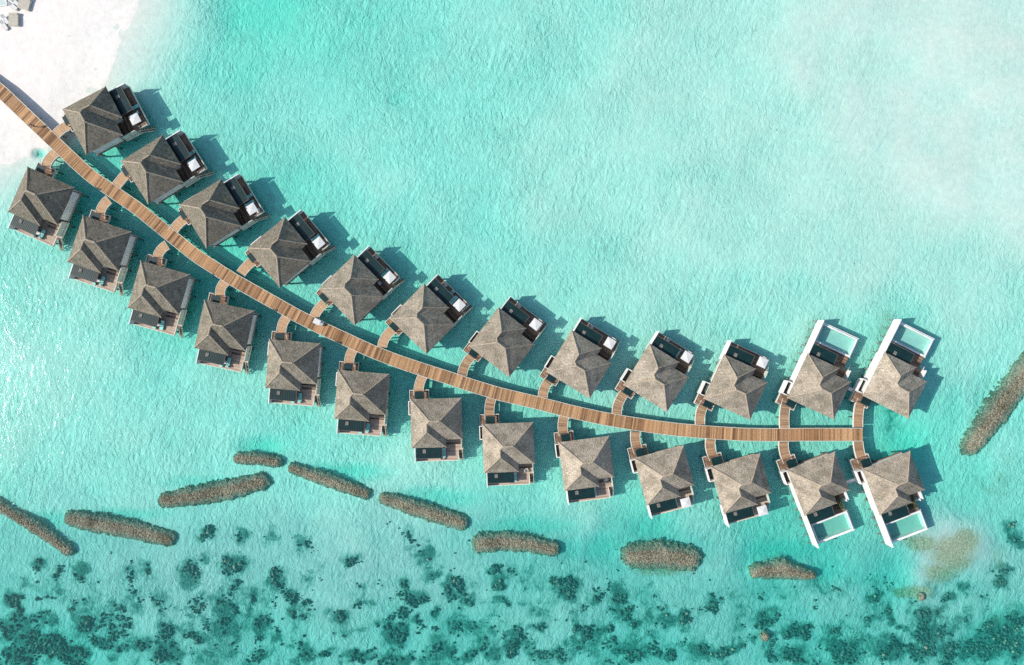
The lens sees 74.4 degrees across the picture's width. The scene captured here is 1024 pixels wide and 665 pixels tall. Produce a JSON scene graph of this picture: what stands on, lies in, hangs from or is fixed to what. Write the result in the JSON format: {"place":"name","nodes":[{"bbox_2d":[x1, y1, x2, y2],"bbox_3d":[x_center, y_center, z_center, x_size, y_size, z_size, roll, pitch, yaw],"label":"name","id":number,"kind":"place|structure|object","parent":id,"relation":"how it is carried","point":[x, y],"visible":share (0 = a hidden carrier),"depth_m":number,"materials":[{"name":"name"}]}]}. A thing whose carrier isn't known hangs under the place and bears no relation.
{"place":"outdoors","nodes":[
{"label":"outdoors","id":0,"kind":"place"},
{"bbox_2d":[0,0,1023,664],"bbox_3d":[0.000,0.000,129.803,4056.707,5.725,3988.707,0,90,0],"label":"seabed","id":1,"kind":"structure","parent":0,"point":[706,180],"depth_m":128.76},
{"bbox_2d":[0,0,7,6],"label":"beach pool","id":2,"kind":"structure","parent":1,"relation":"on","point":[3,3],"depth_m":127.31,"materials":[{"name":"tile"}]},
{"bbox_2d":[0,14,7,24],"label":"beach lounger","id":3,"kind":"object","parent":1,"relation":"on","point":[4,18],"visible":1,"depth_m":127.11,"materials":[{"name":"white fabric"}]},
{"bbox_2d":[0,20,8,30],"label":"beach lounger","id":4,"kind":"object","parent":1,"relation":"on","point":[4,25],"visible":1,"depth_m":127.13,"materials":[{"name":"white fabric"}]},
{"bbox_2d":[7,1,18,10],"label":"beach lounger","id":5,"kind":"object","parent":1,"relation":"on","point":[12,5],"visible":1,"depth_m":127.11,"materials":[{"name":"white fabric"}]},
{"bbox_2d":[8,13,19,26],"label":"beach daybed","id":6,"kind":"object","parent":1,"relation":"on","point":[13,19],"visible":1,"depth_m":127.03,"materials":[{"name":"beige fabric"}]},
{"bbox_2d":[17,0,31,11],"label":"beach daybed","id":7,"kind":"object","parent":1,"relation":"on","point":[24,5],"visible":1,"depth_m":127.10,"materials":[{"name":"beige fabric"}]},
{"bbox_2d":[0,496,77,555],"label":"rubble breakwater","id":8,"kind":"object","parent":1,"relation":"on","point":[42,531],"visible":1,"depth_m":128.07,"materials":[{"name":"grey stone"}]},
{"bbox_2d":[7,162,88,250],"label":"overwater villa","id":9,"kind":"object","parent":1,"relation":"on","point":[44,199],"visible":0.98,"depth_m":123.45,"materials":[{"name":"grey wood"}]},
{"bbox_2d":[38,229,45,239],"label":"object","id":10,"kind":"object","parent":9,"relation":"on","point":[42,234],"visible":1,"depth_m":126.02,"materials":[{"name":"teal fabric"}]},
{"bbox_2d":[41,149,61,170],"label":"footbridge","id":11,"kind":"object","parent":1,"relation":"on","point":[51,155],"visible":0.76,"depth_m":126.42,"materials":[{"name":"wood"}]},
{"bbox_2d":[52,122,71,137],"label":"footbridge","id":12,"kind":"object","parent":1,"relation":"on","point":[60,130],"visible":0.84,"depth_m":126.42,"materials":[{"name":"wood"}]},
{"bbox_2d":[67,209,143,295],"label":"overwater villa","id":13,"kind":"object","parent":1,"relation":"on","point":[102,246],"visible":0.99,"depth_m":123.41,"materials":[{"name":"grey wood"}]},
{"bbox_2d":[99,276,105,286],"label":"sun lounger","id":14,"kind":"object","parent":13,"relation":"on","point":[101,283],"visible":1,"depth_m":126.02,"materials":[{"name":"teal fabric"}]},
{"bbox_2d":[95,196,115,218],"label":"footbridge","id":15,"kind":"object","parent":1,"relation":"on","point":[106,202],"visible":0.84,"depth_m":126.42,"materials":[{"name":"wood"}]},
{"bbox_2d":[62,83,158,157],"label":"overwater villa","id":16,"kind":"object","parent":1,"relation":"on","point":[99,122],"visible":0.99,"depth_m":123.45,"materials":[{"name":"grey wood"}]},
{"bbox_2d":[129,113,141,124],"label":"square parasol","id":17,"kind":"object","parent":16,"relation":"on","point":[134,118],"visible":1,"depth_m":124.55,"materials":[{"name":"white fabric"}]},
{"bbox_2d":[64,509,177,546],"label":"rubble breakwater","id":18,"kind":"object","parent":1,"relation":"on","point":[107,523],"visible":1,"depth_m":128.07,"materials":[{"name":"grey stone"}]},
{"bbox_2d":[112,171,134,189],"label":"footbridge","id":19,"kind":"object","parent":1,"relation":"on","point":[119,181],"visible":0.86,"depth_m":126.42,"materials":[{"name":"wood"}]},
{"bbox_2d":[153,241,171,261],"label":"footbridge","id":20,"kind":"object","parent":1,"relation":"on","point":[162,248],"visible":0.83,"depth_m":126.42,"materials":[{"name":"wood"}]},
{"bbox_2d":[127,254,200,337],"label":"overwater villa","id":21,"kind":"object","parent":1,"relation":"on","point":[160,291],"visible":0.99,"depth_m":123.38,"materials":[{"name":"grey wood"}]},
{"bbox_2d":[159,320,164,329],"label":"sun lounger","id":22,"kind":"object","parent":21,"relation":"on","point":[162,324],"visible":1,"depth_m":126.02,"materials":[{"name":"teal fabric"}]},
{"bbox_2d":[120,130,215,204],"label":"overwater villa","id":23,"kind":"object","parent":1,"relation":"on","point":[158,170],"visible":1,"depth_m":123.40,"materials":[{"name":"grey wood"}]},
{"bbox_2d":[187,159,199,171],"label":"square parasol","id":24,"kind":"object","parent":23,"relation":"on","point":[193,164],"visible":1,"depth_m":124.55,"materials":[{"name":"white fabric"}]},
{"bbox_2d":[168,216,190,232],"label":"footbridge","id":25,"kind":"object","parent":1,"relation":"on","point":[179,223],"visible":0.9,"depth_m":126.42,"materials":[{"name":"wood"}]},
{"bbox_2d":[157,470,273,508],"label":"rubble breakwater","id":26,"kind":"object","parent":1,"relation":"on","point":[208,493],"visible":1,"depth_m":128.08,"materials":[{"name":"grey stone"}]},
{"bbox_2d":[215,279,230,300],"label":"footbridge","id":27,"kind":"object","parent":1,"relation":"on","point":[220,287],"visible":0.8,"depth_m":126.42,"materials":[{"name":"wood"}]},
{"bbox_2d":[178,174,271,247],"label":"overwater villa","id":28,"kind":"object","parent":1,"relation":"on","point":[215,214],"visible":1,"depth_m":123.34,"materials":[{"name":"grey wood"}]},
{"bbox_2d":[244,200,254,206],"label":"sun lounger","id":29,"kind":"object","parent":28,"relation":"on","point":[248,203],"visible":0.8,"depth_m":126.02,"materials":[{"name":"teal fabric"}]},
{"bbox_2d":[245,203,257,214],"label":"square parasol","id":30,"kind":"object","parent":28,"relation":"on","point":[251,208],"visible":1,"depth_m":124.55,"materials":[{"name":"white fabric"}]},
{"bbox_2d":[193,292,261,373],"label":"overwater villa","id":31,"kind":"object","parent":1,"relation":"on","point":[225,331],"visible":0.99,"depth_m":123.33,"materials":[{"name":"grey wood"}]},
{"bbox_2d":[225,357,231,367],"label":"sun lounger","id":32,"kind":"object","parent":31,"relation":"on","point":[228,362],"visible":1,"depth_m":126.02,"materials":[{"name":"teal fabric"}]},
{"bbox_2d":[237,258,256,275],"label":"footbridge","id":33,"kind":"object","parent":1,"relation":"on","point":[245,267],"visible":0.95,"depth_m":126.42,"materials":[{"name":"wood"}]},
{"bbox_2d":[233,450,284,467],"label":"rubble breakwater","id":34,"kind":"object","parent":1,"relation":"on","point":[253,458],"visible":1,"depth_m":128.09,"materials":[{"name":"grey stone"}]},
{"bbox_2d":[276,315,290,338],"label":"footbridge","id":35,"kind":"object","parent":1,"relation":"on","point":[283,321],"visible":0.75,"depth_m":126.42,"materials":[{"name":"wood"}]},
{"bbox_2d":[245,209,337,287],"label":"overwater villa","id":36,"kind":"object","parent":1,"relation":"on","point":[285,251],"visible":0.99,"depth_m":123.31,"materials":[{"name":"grey wood"}]},
{"bbox_2d":[312,236,324,248],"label":"square parasol","id":37,"kind":"object","parent":36,"relation":"on","point":[318,242],"visible":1,"depth_m":124.55,"materials":[{"name":"white fabric"}]},
{"bbox_2d":[265,331,324,406],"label":"overwater villa","id":38,"kind":"object","parent":1,"relation":"on","point":[293,370],"visible":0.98,"depth_m":123.30,"materials":[{"name":"grey wood"}]},
{"bbox_2d":[298,393,302,402],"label":"sun lounger","id":39,"kind":"object","parent":38,"relation":"on","point":[300,398],"visible":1,"depth_m":126.02,"materials":[{"name":"teal fabric"}]},
{"bbox_2d":[310,299,327,318],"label":"footbridge","id":40,"kind":"object","parent":1,"relation":"on","point":[320,307],"visible":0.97,"depth_m":126.42,"materials":[{"name":"wood"}]},
{"bbox_2d":[288,460,372,499],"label":"rubble breakwater","id":41,"kind":"object","parent":1,"relation":"on","point":[330,480],"visible":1,"depth_m":128.09,"materials":[{"name":"grey stone"}]},
{"bbox_2d":[344,348,357,366],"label":"footbridge","id":42,"kind":"object","parent":1,"relation":"on","point":[349,353],"visible":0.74,"depth_m":126.42,"materials":[{"name":"wood"}]},
{"bbox_2d":[316,246,405,325],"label":"overwater villa","id":43,"kind":"object","parent":1,"relation":"on","point":[353,290],"visible":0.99,"depth_m":123.25,"materials":[{"name":"grey wood"}]},
{"bbox_2d":[380,268,388,277],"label":"sun lounger","id":44,"kind":"object","parent":43,"relation":"on","point":[384,273],"visible":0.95,"depth_m":126.02,"materials":[{"name":"teal fabric"}]},
{"bbox_2d":[383,271,395,283],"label":"square parasol","id":45,"kind":"object","parent":43,"relation":"on","point":[389,277],"visible":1,"depth_m":124.55,"materials":[{"name":"white fabric"}]},
{"bbox_2d":[333,361,390,436],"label":"overwater villa","id":46,"kind":"object","parent":1,"relation":"on","point":[361,401],"visible":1,"depth_m":123.24,"materials":[{"name":"brown wood"}]},
{"bbox_2d":[365,423,369,432],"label":"sun lounger","id":47,"kind":"object","parent":46,"relation":"on","point":[367,427],"visible":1,"depth_m":126.02,"materials":[{"name":"teal fabric"}]},
{"bbox_2d":[377,326,396,347],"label":"footbridge","id":48,"kind":"object","parent":1,"relation":"on","point":[387,332],"visible":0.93,"depth_m":126.42,"materials":[{"name":"wood"}]},
{"bbox_2d":[414,373,426,389],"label":"footbridge","id":49,"kind":"object","parent":1,"relation":"on","point":[418,385],"visible":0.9,"depth_m":126.42,"materials":[{"name":"wood"}]},
{"bbox_2d":[378,491,470,530],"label":"rubble breakwater","id":50,"kind":"object","parent":1,"relation":"on","point":[429,512],"visible":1,"depth_m":128.08,"materials":[{"name":"grey stone"}]},
{"bbox_2d":[385,274,473,353],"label":"overwater villa","id":51,"kind":"object","parent":1,"relation":"on","point":[427,318],"visible":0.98,"depth_m":123.20,"materials":[{"name":"brown wood"}]},
{"bbox_2d":[449,295,457,304],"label":"sun lounger","id":52,"kind":"object","parent":51,"relation":"on","point":[453,300],"visible":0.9,"depth_m":126.02,"materials":[{"name":"teal fabric"}]},
{"bbox_2d":[453,299,465,311],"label":"square parasol","id":53,"kind":"object","parent":51,"relation":"on","point":[459,305],"visible":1,"depth_m":124.55,"materials":[{"name":"white fabric"}]},
{"bbox_2d":[0,82,862,440],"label":"boardwalk","id":54,"kind":"structure","parent":1,"relation":"on","point":[86,172],"depth_m":126.38,"materials":[{"name":"wood"}]},
{"bbox_2d":[312,317,323,325],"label":"electric buggy","id":55,"kind":"object","parent":54,"relation":"on","point":[316,320],"visible":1,"depth_m":124.69,"materials":[{"name":"white plastic"}]},
{"bbox_2d":[408,389,463,462],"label":"overwater villa","id":56,"kind":"object","parent":1,"relation":"on","point":[436,425],"visible":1,"depth_m":123.21,"materials":[{"name":"brown wood"}]},
{"bbox_2d":[443,447,445,457],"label":"sun lounger","id":57,"kind":"object","parent":56,"relation":"on","point":[444,451],"visible":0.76,"depth_m":126.02,"materials":[{"name":"teal fabric"}]},
{"bbox_2d":[457,352,473,375],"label":"footbridge","id":58,"kind":"object","parent":1,"relation":"on","point":[465,362],"visible":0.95,"depth_m":126.42,"materials":[{"name":"wood"}]},
{"bbox_2d":[484,396,495,416],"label":"footbridge","id":59,"kind":"object","parent":1,"relation":"on","point":[490,409],"visible":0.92,"depth_m":126.42,"materials":[{"name":"wood"}]},
{"bbox_2d":[463,296,547,376],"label":"overwater villa","id":60,"kind":"object","parent":1,"relation":"on","point":[504,339],"visible":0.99,"depth_m":123.20,"materials":[{"name":"brown wood"}]},
{"bbox_2d":[529,318,541,330],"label":"square parasol","id":61,"kind":"object","parent":60,"relation":"on","point":[535,324],"visible":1,"depth_m":124.55,"materials":[{"name":"white fabric"}]},
{"bbox_2d":[479,413,534,487],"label":"overwater villa","id":62,"kind":"object","parent":1,"relation":"on","point":[508,450],"visible":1,"depth_m":123.19,"materials":[{"name":"brown wood"}]},
{"bbox_2d":[0,521,1023,664],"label":"coral reef","id":63,"kind":"object","parent":1,"relation":"on","point":[566,581],"visible":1,"depth_m":128.74},
{"bbox_2d":[759,630,769,641],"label":"coral boulder","id":64,"kind":"object","parent":63,"relation":"on","point":[765,637],"visible":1,"depth_m":128.20,"materials":[{"name":"beige stone"}]},
{"bbox_2d":[471,530,561,556],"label":"rubble breakwater","id":65,"kind":"object","parent":1,"relation":"on","point":[494,542],"visible":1,"depth_m":128.11,"materials":[{"name":"grey stone"}]},
{"bbox_2d":[538,375,551,397],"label":"footbridge","id":66,"kind":"object","parent":1,"relation":"on","point":[544,385],"visible":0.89,"depth_m":126.42,"materials":[{"name":"wood"}]},
{"bbox_2d":[558,415,568,433],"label":"footbridge","id":67,"kind":"object","parent":1,"relation":"on","point":[562,422],"visible":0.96,"depth_m":126.42,"materials":[{"name":"wood"}]},
{"bbox_2d":[539,318,619,398],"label":"overwater villa","id":68,"kind":"object","parent":1,"relation":"on","point":[580,362],"visible":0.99,"depth_m":123.20,"materials":[{"name":"brown wood"}]},
{"bbox_2d":[603,337,615,349],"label":"square parasol","id":69,"kind":"object","parent":68,"relation":"on","point":[609,343],"visible":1,"depth_m":124.55,"materials":[{"name":"white fabric"}]},
{"bbox_2d":[554,430,614,504],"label":"overwater villa","id":70,"kind":"object","parent":1,"relation":"on","point":[587,466],"visible":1,"depth_m":123.20,"materials":[{"name":"brown wood"}]},
{"bbox_2d":[612,390,627,414],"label":"footbridge","id":71,"kind":"object","parent":1,"relation":"on","point":[618,411],"visible":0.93,"depth_m":126.42,"materials":[{"name":"wood"}]},
{"bbox_2d":[629,431,641,452],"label":"footbridge","id":72,"kind":"object","parent":1,"relation":"on","point":[634,437],"visible":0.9,"depth_m":126.42,"materials":[{"name":"wood"}]},
{"bbox_2d":[615,331,695,411],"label":"overwater villa","id":73,"kind":"object","parent":1,"relation":"on","point":[658,377],"visible":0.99,"depth_m":123.20,"materials":[{"name":"brown wood"}]},
{"bbox_2d":[681,350,693,362],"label":"square parasol","id":74,"kind":"object","parent":73,"relation":"on","point":[686,356],"visible":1,"depth_m":124.55,"materials":[{"name":"white fabric"}]},
{"bbox_2d":[626,443,693,518],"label":"overwater villa","id":75,"kind":"object","parent":1,"relation":"on","point":[665,478],"visible":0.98,"depth_m":123.18,"materials":[{"name":"brown wood"}]},
{"bbox_2d":[680,497,690,508],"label":"square parasol","id":76,"kind":"object","parent":75,"relation":"on","point":[685,502],"visible":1,"depth_m":124.55,"materials":[{"name":"white fabric"}]},
{"bbox_2d":[620,538,703,571],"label":"rubble breakwater","id":77,"kind":"object","parent":1,"relation":"on","point":[648,555],"visible":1,"depth_m":128.12,"materials":[{"name":"grey stone"}]},
{"bbox_2d":[693,400,707,424],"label":"footbridge","id":78,"kind":"object","parent":1,"relation":"on","point":[700,417],"visible":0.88,"depth_m":126.42,"materials":[{"name":"wood"}]},
{"bbox_2d":[703,437,717,460],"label":"footbridge","id":79,"kind":"object","parent":1,"relation":"on","point":[710,447],"visible":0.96,"depth_m":126.42,"materials":[{"name":"wood"}]},
{"bbox_2d":[692,340,768,419],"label":"overwater villa","id":80,"kind":"object","parent":1,"relation":"on","point":[737,383],"visible":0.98,"depth_m":123.26,"materials":[{"name":"brown wood"}]},
{"bbox_2d":[756,356,768,368],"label":"square parasol","id":81,"kind":"object","parent":80,"relation":"on","point":[762,362],"visible":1,"depth_m":124.55,"materials":[{"name":"white fabric"}]},
{"bbox_2d":[700,452,770,526],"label":"overwater villa","id":82,"kind":"object","parent":1,"relation":"on","point":[742,487],"visible":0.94,"depth_m":123.22,"materials":[{"name":"brown wood"}]},
{"bbox_2d":[757,505,767,515],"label":"square parasol","id":83,"kind":"object","parent":82,"relation":"on","point":[762,510],"visible":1,"depth_m":124.55,"materials":[{"name":"white fabric"}]},
{"bbox_2d":[747,556,816,579],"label":"rubble breakwater","id":84,"kind":"object","parent":1,"relation":"on","point":[778,568],"visible":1,"depth_m":128.09,"materials":[{"name":"grey stone"}]},
{"bbox_2d":[775,398,789,427],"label":"footbridge","id":85,"kind":"object","parent":1,"relation":"on","point":[783,421],"visible":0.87,"depth_m":126.42,"materials":[{"name":"wood"}]},
{"bbox_2d":[775,441,791,463],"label":"footbridge","id":86,"kind":"object","parent":1,"relation":"on","point":[783,449],"visible":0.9,"depth_m":126.42,"materials":[{"name":"wood"}]},
{"bbox_2d":[772,451,854,547],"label":"overwater villa","id":87,"kind":"object","parent":1,"relation":"on","point":[817,484],"visible":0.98,"depth_m":123.66,"materials":[{"name":"brown wood"}]},
{"bbox_2d":[833,494,843,511],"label":"planted bed","id":88,"kind":"object","parent":87,"relation":"on","point":[839,506],"visible":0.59,"depth_m":126.19,"materials":[{"name":"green plant"}]},
{"bbox_2d":[772,320,858,419],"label":"overwater villa","id":89,"kind":"object","parent":1,"relation":"on","point":[818,381],"visible":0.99,"depth_m":123.73,"materials":[{"name":"brown wood"}]},
{"bbox_2d":[848,399,864,426],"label":"footbridge","id":90,"kind":"object","parent":1,"relation":"on","point":[858,409],"visible":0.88,"depth_m":126.42,"materials":[{"name":"wood"}]},
{"bbox_2d":[849,441,865,461],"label":"footbridge","id":91,"kind":"object","parent":1,"relation":"on","point":[858,448],"visible":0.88,"depth_m":126.42,"materials":[{"name":"wood"}]},
{"bbox_2d":[845,451,927,547],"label":"overwater villa","id":92,"kind":"object","parent":1,"relation":"on","point":[890,484],"visible":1,"depth_m":123.71,"materials":[{"name":"brown wood"}]},
{"bbox_2d":[846,478,855,483],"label":"gangplank","id":93,"kind":"object","parent":92,"relation":"attached to","point":[850,480],"visible":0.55,"depth_m":126.80,"materials":[{"name":"grey wood"}]},
{"bbox_2d":[908,494,917,510],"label":"planted bed","id":94,"kind":"object","parent":92,"relation":"on","point":[914,505],"visible":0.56,"depth_m":126.20,"materials":[{"name":"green plant"}]},
{"bbox_2d":[844,319,934,418],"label":"overwater villa","id":95,"kind":"object","parent":1,"relation":"on","point":[892,379],"visible":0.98,"depth_m":123.77,"materials":[{"name":"brown wood"}]},
{"bbox_2d":[916,592,925,600],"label":"coral boulder","id":96,"kind":"object","parent":1,"relation":"on","point":[920,596],"visible":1,"depth_m":128.17,"materials":[{"name":"beige stone"}]},
{"bbox_2d":[958,351,1023,455],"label":"rubble breakwater","id":97,"kind":"object","parent":1,"relation":"on","point":[993,416],"visible":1,"depth_m":128.08,"materials":[{"name":"grey stone"}]}
]}

